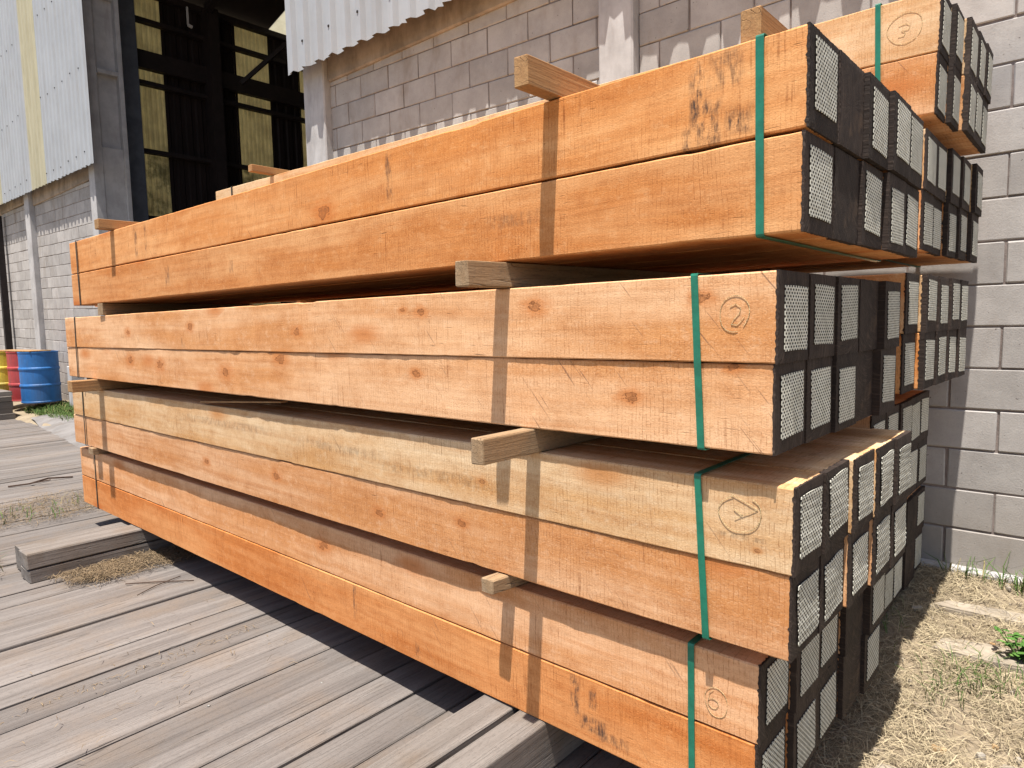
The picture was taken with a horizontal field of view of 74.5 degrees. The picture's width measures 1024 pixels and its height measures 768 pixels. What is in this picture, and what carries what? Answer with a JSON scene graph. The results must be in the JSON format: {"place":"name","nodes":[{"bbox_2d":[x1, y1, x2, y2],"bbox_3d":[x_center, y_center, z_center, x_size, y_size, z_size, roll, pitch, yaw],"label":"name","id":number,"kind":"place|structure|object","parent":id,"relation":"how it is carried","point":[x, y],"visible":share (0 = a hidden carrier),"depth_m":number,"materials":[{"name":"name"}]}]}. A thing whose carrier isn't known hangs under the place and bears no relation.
{"place":"outdoors","nodes":[
{"label":"outdoors","id":0,"kind":"place"},
{"bbox_2d":[31,414,85,447],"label":"concrete path","id":1,"kind":"structure","parent":0,"point":[61,428],"depth_m":10.02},
{"bbox_2d":[13,399,1023,767],"bbox_3d":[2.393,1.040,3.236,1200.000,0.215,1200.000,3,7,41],"label":"ground","id":2,"kind":"structure","parent":0,"point":[27,417],"depth_m":2.49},
{"bbox_2d":[5,352,20,401],"bbox_3d":[-8.747,-0.154,12.165,0.606,0.880,0.606,3,7,41],"label":"drum","id":3,"kind":"object","parent":2,"relation":"on","point":[13,373],"visible":0.33,"depth_m":11.88,"materials":[{"name":"red paint"}]},
{"bbox_2d":[18,399,73,420],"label":"green grass","id":4,"kind":"structure","parent":2,"relation":"on","point":[65,409],"depth_m":11.44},
{"bbox_2d":[17,351,61,402],"bbox_3d":[-8.285,-0.132,11.812,0.606,0.880,0.606,3,7,41],"label":"drum","id":5,"kind":"object","parent":4,"relation":"on","point":[39,376],"visible":0.96,"depth_m":11.58,"materials":[{"name":"blue paint"}]},
{"bbox_2d":[0,419,639,767],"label":"deck","id":6,"kind":"structure","parent":2,"relation":"on","point":[367,702],"depth_m":2.83,"materials":[{"name":"wood"}]},
{"bbox_2d":[15,521,131,570],"bbox_3d":[-2.534,1.007,4.561,0.204,0.152,1.333,3,7,41],"label":"sleeper","id":7,"kind":"object","parent":6,"relation":"on","point":[18,547],"visible":0.22,"depth_m":4.26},
{"bbox_2d":[19,524,178,583],"bbox_3d":[-1.927,0.949,4.936,0.178,0.178,2.760,3,7,41],"label":"sleeper","id":8,"kind":"object","parent":6,"relation":"on","point":[39,563],"visible":0.42,"depth_m":4.08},
{"bbox_2d":[860,623,879,693],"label":"timber","id":9,"kind":"object","parent":8,"relation":"on","point":[869,661],"visible":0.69,"depth_m":2.27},
{"bbox_2d":[863,572,885,635],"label":"timber","id":10,"kind":"object","parent":9,"relation":"on","point":[874,606],"visible":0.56,"depth_m":2.23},
{"bbox_2d":[88,447,111,454],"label":"batten","id":11,"kind":"object","parent":10,"relation":"on","point":[94,451],"visible":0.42,"depth_m":4.66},
{"bbox_2d":[74,414,819,663],"bbox_3d":[-1.210,0.424,3.305,5.126,0.208,0.200,3,7,41],"label":"timber","id":12,"kind":"object","parent":11,"relation":"on","point":[770,613],"visible":0.9,"depth_m":2.05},
{"bbox_2d":[73,388,823,577],"bbox_3d":[-1.205,0.219,3.272,5.103,0.208,0.200,3,7,41],"label":"timber","id":13,"kind":"object","parent":12,"relation":"on","point":[764,518],"visible":0.97,"depth_m":2.00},
{"bbox_2d":[843,522,868,608],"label":"timber","id":14,"kind":"object","parent":11,"relation":"on","point":[855,570],"visible":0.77,"depth_m":1.86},
{"bbox_2d":[783,443,874,534],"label":"timber","id":15,"kind":"object","parent":14,"relation":"on","point":[861,491],"visible":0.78,"depth_m":1.87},
{"bbox_2d":[868,506,890,586],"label":"timber","id":16,"kind":"object","parent":11,"relation":"on","point":[879,548],"visible":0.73,"depth_m":2.00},
{"bbox_2d":[808,434,894,518],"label":"timber","id":17,"kind":"object","parent":16,"relation":"on","point":[883,474],"visible":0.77,"depth_m":2.02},
{"bbox_2d":[889,495,906,567],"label":"timber","id":18,"kind":"object","parent":11,"relation":"on","point":[898,530],"visible":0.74,"depth_m":2.16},
{"bbox_2d":[829,427,911,504],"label":"timber","id":19,"kind":"object","parent":18,"relation":"on","point":[902,464],"visible":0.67,"depth_m":2.16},
{"bbox_2d":[67,379,156,392],"bbox_3d":[-2.464,-0.030,4.766,0.091,0.074,1.162,3,7,41],"label":"batten","id":20,"kind":"object","parent":19,"relation":"on","point":[74,386],"visible":0.42,"depth_m":4.42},
{"bbox_2d":[804,356,832,443],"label":"timber","id":21,"kind":"object","parent":20,"relation":"on","point":[818,388],"visible":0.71,"depth_m":1.70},
{"bbox_2d":[807,273,835,359],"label":"timber","id":22,"kind":"object","parent":21,"relation":"on","point":[821,316],"visible":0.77,"depth_m":1.67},
{"bbox_2d":[831,352,857,432],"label":"timber","id":23,"kind":"object","parent":20,"relation":"on","point":[844,391],"visible":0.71,"depth_m":1.83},
{"bbox_2d":[834,276,859,354],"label":"timber","id":24,"kind":"object","parent":23,"relation":"on","point":[847,314],"visible":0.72,"depth_m":1.81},
{"bbox_2d":[856,350,872,421],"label":"timber","id":25,"kind":"object","parent":20,"relation":"on","point":[864,386],"visible":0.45,"depth_m":2.02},
{"bbox_2d":[858,279,878,351],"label":"timber","id":26,"kind":"object","parent":25,"relation":"on","point":[868,316],"visible":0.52,"depth_m":1.98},
{"bbox_2d":[871,347,895,415],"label":"timber","id":27,"kind":"object","parent":20,"relation":"on","point":[883,379],"visible":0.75,"depth_m":2.09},
{"bbox_2d":[877,281,900,348],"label":"timber","id":28,"kind":"object","parent":27,"relation":"on","point":[888,322],"visible":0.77,"depth_m":2.07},
{"bbox_2d":[455,260,690,287],"bbox_3d":[0.279,-0.353,2.271,1.156,0.074,0.051,-6,7,-43],"label":"batten","id":29,"kind":"object","parent":28,"relation":"on","point":[479,274],"visible":0.62,"depth_m":2.04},
{"bbox_2d":[231,183,918,303],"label":"timber","id":30,"kind":"object","parent":29,"relation":"on","point":[911,223],"visible":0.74,"depth_m":2.20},
{"bbox_2d":[905,109,923,189],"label":"timber","id":31,"kind":"object","parent":30,"relation":"on","point":[916,153],"visible":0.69,"depth_m":2.02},
{"bbox_2d":[94,219,139,230],"bbox_3d":[-2.068,-0.976,4.319,0.064,0.059,1.071,3,7,41],"label":"batten","id":32,"kind":"object","parent":31,"relation":"on","point":[106,224],"visible":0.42,"depth_m":3.95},
{"bbox_2d":[514,54,599,100],"bbox_3d":[0.401,-0.841,2.129,0.048,0.078,1.140,3,7,42],"label":"batten","id":33,"kind":"object","parent":31,"relation":"on","point":[534,76],"visible":0.42,"depth_m":1.75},
{"bbox_2d":[741,5,787,42],"bbox_3d":[0.837,-0.825,1.830,0.046,0.076,0.951,3,7,41],"label":"batten","id":34,"kind":"object","parent":31,"relation":"on","point":[757,20],"visible":0.24,"depth_m":1.48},
{"bbox_2d":[471,427,604,464],"bbox_3d":[0.317,0.135,2.280,0.051,0.074,1.224,4,7,42],"label":"batten","id":35,"kind":"object","parent":19,"relation":"on","point":[499,447],"visible":0.42,"depth_m":1.92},
{"bbox_2d":[67,347,805,455],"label":"timber","id":36,"kind":"object","parent":35,"relation":"on","point":[757,408],"visible":0.86,"depth_m":1.98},
{"bbox_2d":[65,269,808,364],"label":"timber","id":37,"kind":"object","parent":36,"relation":"on","point":[754,317],"visible":0.99,"depth_m":1.95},
{"bbox_2d":[97,303,253,314],"bbox_3d":[-2.254,-0.509,4.594,0.087,0.075,1.001,3,7,41],"label":"batten","id":38,"kind":"object","parent":37,"relation":"on","point":[115,308],"visible":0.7,"depth_m":4.39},
{"bbox_2d":[71,129,833,305],"bbox_3d":[-1.112,-0.535,3.042,4.767,0.207,0.200,3,7,41],"label":"timber","id":39,"kind":"object","parent":38,"relation":"on","point":[704,200],"visible":0.99,"depth_m":1.87,"materials":[{"name":"wood"}]},
{"bbox_2d":[69,22,839,273],"bbox_3d":[-1.112,-0.745,3.020,4.770,0.207,0.200,3,7,41],"label":"timber","id":40,"kind":"object","parent":39,"relation":"on","point":[703,103],"visible":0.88,"depth_m":1.83,"materials":[{"name":"wood"}]},
{"bbox_2d":[755,33,880,261],"bbox_3d":[0.865,-0.574,1.823,0.023,0.429,1.010,3,7,41],"label":"strap","id":41,"kind":"object","parent":40,"relation":"attached to","point":[759,135],"visible":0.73,"depth_m":1.45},
{"bbox_2d":[95,147,858,306],"bbox_3d":[-1.070,-0.557,3.269,5.004,0.207,0.200,3,7,41],"label":"timber","id":42,"kind":"object","parent":38,"relation":"on","point":[845,199],"visible":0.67,"depth_m":1.75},
{"bbox_2d":[831,50,864,158],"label":"timber","id":43,"kind":"object","parent":42,"relation":"on","point":[850,106],"visible":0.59,"depth_m":1.59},
{"bbox_2d":[160,161,882,303],"bbox_3d":[-0.930,-0.573,3.412,5.007,0.207,0.199,3,7,41],"label":"timber","id":44,"kind":"object","parent":38,"relation":"on","point":[870,200],"visible":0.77,"depth_m":1.86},
{"bbox_2d":[857,72,889,170],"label":"timber","id":45,"kind":"object","parent":44,"relation":"on","point":[876,121],"visible":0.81,"depth_m":1.71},
{"bbox_2d":[197,172,905,303],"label":"timber","id":46,"kind":"object","parent":38,"relation":"on","point":[893,214],"visible":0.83,"depth_m":1.98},
{"bbox_2d":[881,90,910,180],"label":"timber","id":47,"kind":"object","parent":46,"relation":"on","point":[899,138],"visible":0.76,"depth_m":1.84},
{"bbox_2d":[691,273,714,449],"bbox_3d":[0.774,-0.092,1.976,0.037,0.423,1.010,3,7,41],"label":"strap","id":48,"kind":"object","parent":37,"relation":"attached to","point":[697,361],"visible":0.52,"depth_m":1.60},
{"bbox_2d":[694,452,751,639],"bbox_3d":[0.804,0.390,2.050,0.042,0.423,1.010,3,7,41],"label":"strap","id":49,"kind":"object","parent":19,"relation":"attached to","point":[701,555],"visible":0.53,"depth_m":1.68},
{"bbox_2d":[481,572,528,594],"bbox_3d":[0.338,0.595,2.462,1.098,0.047,0.050,-6,7,-40],"label":"batten","id":50,"kind":"object","parent":10,"relation":"on","point":[495,583],"visible":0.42,"depth_m":2.12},
{"bbox_2d":[818,538,844,633],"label":"timber","id":51,"kind":"object","parent":50,"relation":"on","point":[831,569],"visible":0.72,"depth_m":1.74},
{"bbox_2d":[137,386,849,554],"bbox_3d":[-1.032,0.205,3.389,5.009,0.207,0.200,3,7,41],"label":"timber","id":52,"kind":"object","parent":51,"relation":"on","point":[835,472],"visible":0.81,"depth_m":1.94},
{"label":"timber","id":53,"kind":"object","parent":50,"relation":"on","visible":0},
{"bbox_2d":[850,413,885,428],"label":"timber","id":54,"kind":"object","parent":53,"relation":"on","point":[873,421],"visible":0.09,"depth_m":2.32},
{"bbox_2d":[688,634,701,767],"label":"strap","id":55,"kind":"object","parent":10,"relation":"attached to","point":[692,642],"visible":0.39,"depth_m":1.77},
{"bbox_2d":[885,565,893,613],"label":"timber","id":56,"kind":"object","parent":8,"relation":"on","point":[889,574],"visible":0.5,"depth_m":2.89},
{"bbox_2d":[902,537,914,589],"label":"timber","id":57,"kind":"object","parent":8,"relation":"on","point":[908,567],"visible":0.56,"depth_m":3.16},
{"bbox_2d":[905,493,916,546],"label":"timber","id":58,"kind":"object","parent":57,"relation":"on","point":[911,506],"visible":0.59,"depth_m":3.15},
{"bbox_2d":[0,488,200,588],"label":"hay litter","id":59,"kind":"object","parent":6,"relation":"on","point":[105,570],"visible":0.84,"depth_m":4.19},
{"bbox_2d":[367,694,519,767],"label":"sleeper","id":60,"kind":"object","parent":6,"relation":"on","point":[439,743],"depth_m":2.08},
{"bbox_2d":[436,710,584,767],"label":"sleeper","id":61,"kind":"object","parent":6,"relation":"on","point":[520,739],"visible":0.19,"depth_m":2.07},
{"bbox_2d":[82,475,785,767],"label":"timber","id":62,"kind":"object","parent":61,"relation":"on","point":[640,732],"visible":0.73,"depth_m":2.31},
{"bbox_2d":[80,446,788,746],"bbox_3d":[-1.228,0.672,3.393,5.077,0.207,0.200,3,7,41],"label":"timber","id":63,"kind":"object","parent":62,"relation":"on","point":[741,692],"visible":0.82,"depth_m":2.17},
{"bbox_2d":[785,686,817,767],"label":"timber","id":64,"kind":"object","parent":61,"relation":"on","point":[801,738],"visible":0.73,"depth_m":1.85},
{"bbox_2d":[788,633,820,712],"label":"timber","id":65,"kind":"object","parent":64,"relation":"on","point":[804,673],"visible":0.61,"depth_m":1.82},
{"bbox_2d":[817,656,837,746],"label":"timber","id":66,"kind":"object","parent":61,"relation":"on","point":[827,704],"visible":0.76,"depth_m":2.02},
{"bbox_2d":[820,613,838,677],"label":"timber","id":67,"kind":"object","parent":66,"relation":"on","point":[829,644],"visible":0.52,"depth_m":2.01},
{"bbox_2d":[837,636,860,719],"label":"timber","id":68,"kind":"object","parent":61,"relation":"on","point":[848,686],"visible":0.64,"depth_m":2.14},
{"bbox_2d":[838,591,863,656],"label":"timber","id":69,"kind":"object","parent":68,"relation":"on","point":[850,626],"visible":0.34,"depth_m":2.12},
{"bbox_2d":[893,554,902,600],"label":"timber","id":70,"kind":"object","parent":61,"relation":"on","point":[898,574],"visible":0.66,"depth_m":3.03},
{"bbox_2d":[914,529,921,573],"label":"timber","id":71,"kind":"object","parent":61,"relation":"on","point":[917,549],"visible":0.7,"depth_m":3.33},
{"bbox_2d":[911,485,924,534],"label":"timber","id":72,"kind":"object","parent":71,"relation":"on","point":[919,491],"visible":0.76,"depth_m":3.30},
{"bbox_2d":[0,0,1023,584],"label":"warehouse","id":73,"kind":"structure","parent":2,"relation":"on","point":[132,110],"depth_m":6.24,"materials":[{"name":"concrete"}]},
{"bbox_2d":[807,557,1023,767],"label":"dry grass","id":74,"kind":"structure","parent":2,"relation":"on","point":[879,727],"depth_m":2.49,"materials":[{"name":"plant"}]},
{"bbox_2d":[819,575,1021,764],"bbox_3d":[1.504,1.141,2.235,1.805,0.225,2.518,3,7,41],"label":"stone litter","id":75,"kind":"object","parent":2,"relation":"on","point":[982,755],"visible":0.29,"depth_m":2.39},
{"bbox_2d":[881,595,1023,738],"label":"sparse grass","id":76,"kind":"structure","parent":2,"relation":"on","point":[980,678],"depth_m":2.53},
{"bbox_2d":[926,553,1023,595],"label":"grass tufts","id":77,"kind":"object","parent":2,"relation":"on","point":[1017,587],"visible":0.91,"depth_m":3.20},
{"bbox_2d":[929,600,1023,627],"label":"paving slab","id":78,"kind":"structure","parent":2,"relation":"on","point":[954,608],"depth_m":2.96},
{"bbox_2d":[930,637,1023,674],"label":"paving slab","id":79,"kind":"structure","parent":2,"relation":"on","point":[988,650],"depth_m":2.69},
{"bbox_2d":[994,626,1023,661],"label":"weed","id":80,"kind":"object","parent":79,"relation":"on","point":[1019,654],"visible":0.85,"depth_m":2.63,"materials":[{"name":"green plant"}]},
{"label":"timber","id":81,"kind":"object","parent":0,"visible":0},
{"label":"batten","id":82,"kind":"object","parent":81,"relation":"on","visible":0},
{"bbox_2d":[907,444,917,496],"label":"timber","id":83,"kind":"object","parent":82,"relation":"on","point":[913,466],"visible":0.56,"depth_m":2.85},
{"bbox_2d":[895,394,920,447],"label":"timber","id":84,"kind":"object","parent":83,"relation":"on","point":[915,434],"visible":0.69,"depth_m":2.82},
{"bbox_2d":[916,437,926,488],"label":"timber","id":85,"kind":"object","parent":82,"relation":"on","point":[921,460],"visible":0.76,"depth_m":2.97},
{"bbox_2d":[904,390,929,441],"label":"timber","id":86,"kind":"object","parent":85,"relation":"on","point":[924,409],"visible":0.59,"depth_m":2.96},
{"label":"batten","id":87,"kind":"object","parent":86,"relation":"on","visible":0},
{"bbox_2d":[895,333,915,393],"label":"timber","id":88,"kind":"object","parent":87,"relation":"on","point":[905,363],"visible":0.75,"depth_m":2.32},
{"bbox_2d":[845,272,919,333],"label":"timber","id":89,"kind":"object","parent":88,"relation":"on","point":[909,282],"visible":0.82,"depth_m":2.30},
{"bbox_2d":[914,332,934,389],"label":"timber","id":90,"kind":"object","parent":87,"relation":"on","point":[924,360],"visible":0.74,"depth_m":2.44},
{"bbox_2d":[917,274,937,332],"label":"timber","id":91,"kind":"object","parent":90,"relation":"on","point":[927,304],"visible":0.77,"depth_m":2.42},
{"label":"batten","id":92,"kind":"object","parent":91,"relation":"on","visible":0},
{"bbox_2d":[283,198,941,301],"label":"timber","id":93,"kind":"object","parent":92,"relation":"on","point":[937,224],"visible":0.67,"depth_m":2.59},
{"bbox_2d":[934,140,946,202],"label":"timber","id":94,"kind":"object","parent":93,"relation":"on","point":[940,196],"visible":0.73,"depth_m":2.55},
{"bbox_2d":[917,189,933,252],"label":"timber","id":95,"kind":"object","parent":92,"relation":"on","point":[925,220],"visible":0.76,"depth_m":2.40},
{"bbox_2d":[920,128,937,195],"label":"timber","id":96,"kind":"object","parent":95,"relation":"on","point":[930,152],"visible":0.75,"depth_m":2.37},
{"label":"batten","id":97,"kind":"object","parent":96,"relation":"on","visible":0},
{"bbox_2d":[862,51,947,125],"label":"timber","id":98,"kind":"object","parent":97,"relation":"on","point":[918,84],"visible":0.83,"depth_m":2.38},
{"bbox_2d":[216,0,951,199],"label":"timber","id":99,"kind":"object","parent":98,"relation":"on","point":[912,28],"visible":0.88,"depth_m":2.45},
{"bbox_2d":[875,3,881,81],"bbox_3d":[1.613,-1.198,2.764,0.028,0.423,0.873,3,7,41],"label":"strap","id":100,"kind":"object","parent":98,"relation":"attached to","point":[878,41],"visible":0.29,"depth_m":2.43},
{"bbox_2d":[924,63,960,133],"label":"timber","id":101,"kind":"object","parent":97,"relation":"on","point":[952,110],"visible":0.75,"depth_m":2.48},
{"bbox_2d":[948,3,964,74],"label":"timber","id":102,"kind":"object","parent":101,"relation":"on","point":[956,39],"visible":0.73,"depth_m":2.44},
{"bbox_2d":[933,330,946,384],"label":"timber","id":103,"kind":"object","parent":87,"relation":"on","point":[940,356],"visible":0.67,"depth_m":2.60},
{"bbox_2d":[936,276,948,330],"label":"timber","id":104,"kind":"object","parent":103,"relation":"on","point":[942,304],"visible":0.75,"depth_m":2.59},
{"bbox_2d":[945,329,956,380],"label":"timber","id":105,"kind":"object","parent":87,"relation":"on","point":[950,355],"visible":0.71,"depth_m":2.75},
{"bbox_2d":[948,278,959,329],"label":"timber","id":106,"kind":"object","parent":105,"relation":"on","point":[954,304],"visible":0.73,"depth_m":2.72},
{"bbox_2d":[297,298,358,302],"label":"batten","id":107,"kind":"object","parent":106,"relation":"on","point":[308,301],"visible":0.08,"depth_m":5.19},
{"bbox_2d":[288,202,956,301],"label":"timber","id":108,"kind":"object","parent":107,"relation":"on","point":[948,230],"visible":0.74,"depth_m":2.79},
{"bbox_2d":[945,148,960,207],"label":"timber","id":109,"kind":"object","parent":108,"relation":"on","point":[953,176],"visible":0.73,"depth_m":2.65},
{"bbox_2d":[371,208,967,297],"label":"timber","id":110,"kind":"object","parent":107,"relation":"on","point":[961,236],"visible":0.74,"depth_m":2.91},
{"bbox_2d":[959,156,970,212],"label":"timber","id":111,"kind":"object","parent":110,"relation":"on","point":[965,183],"visible":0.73,"depth_m":2.80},
{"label":"batten","id":112,"kind":"object","parent":111,"relation":"on","visible":0},
{"bbox_2d":[934,74,976,142],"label":"timber","id":113,"kind":"object","parent":112,"relation":"on","point":[967,109],"visible":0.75,"depth_m":2.58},
{"bbox_2d":[961,17,978,82],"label":"timber","id":114,"kind":"object","parent":113,"relation":"on","point":[970,49],"visible":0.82,"depth_m":2.55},
{"bbox_2d":[942,86,982,148],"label":"timber","id":115,"kind":"object","parent":112,"relation":"on","point":[966,143],"visible":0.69,"depth_m":2.76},
{"bbox_2d":[976,31,985,94],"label":"timber","id":116,"kind":"object","parent":115,"relation":"on","point":[980,73],"visible":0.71,"depth_m":2.69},
{"bbox_2d":[954,96,987,155],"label":"timber","id":117,"kind":"object","parent":112,"relation":"on","point":[981,149],"visible":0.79,"depth_m":2.88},
{"bbox_2d":[983,43,993,103],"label":"timber","id":118,"kind":"object","parent":117,"relation":"on","point":[988,75],"visible":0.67,"depth_m":2.81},
{"bbox_2d":[797,212,978,272],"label":"timber","id":119,"kind":"object","parent":107,"relation":"on","point":[972,237],"visible":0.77,"depth_m":3.02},
{"bbox_2d":[969,163,982,216],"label":"timber","id":120,"kind":"object","parent":119,"relation":"on","point":[976,188],"visible":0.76,"depth_m":2.92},
{"bbox_2d":[955,328,966,377],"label":"timber","id":121,"kind":"object","parent":87,"relation":"on","point":[960,352],"visible":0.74,"depth_m":2.89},
{"bbox_2d":[959,280,968,328],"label":"timber","id":122,"kind":"object","parent":121,"relation":"on","point":[963,309],"visible":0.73,"depth_m":2.89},
{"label":"timber","id":123,"kind":"object","parent":82,"relation":"on","visible":0},
{"bbox_2d":[895,399,912,433],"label":"timber","id":124,"kind":"object","parent":123,"relation":"on","point":[905,413],"visible":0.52,"depth_m":2.65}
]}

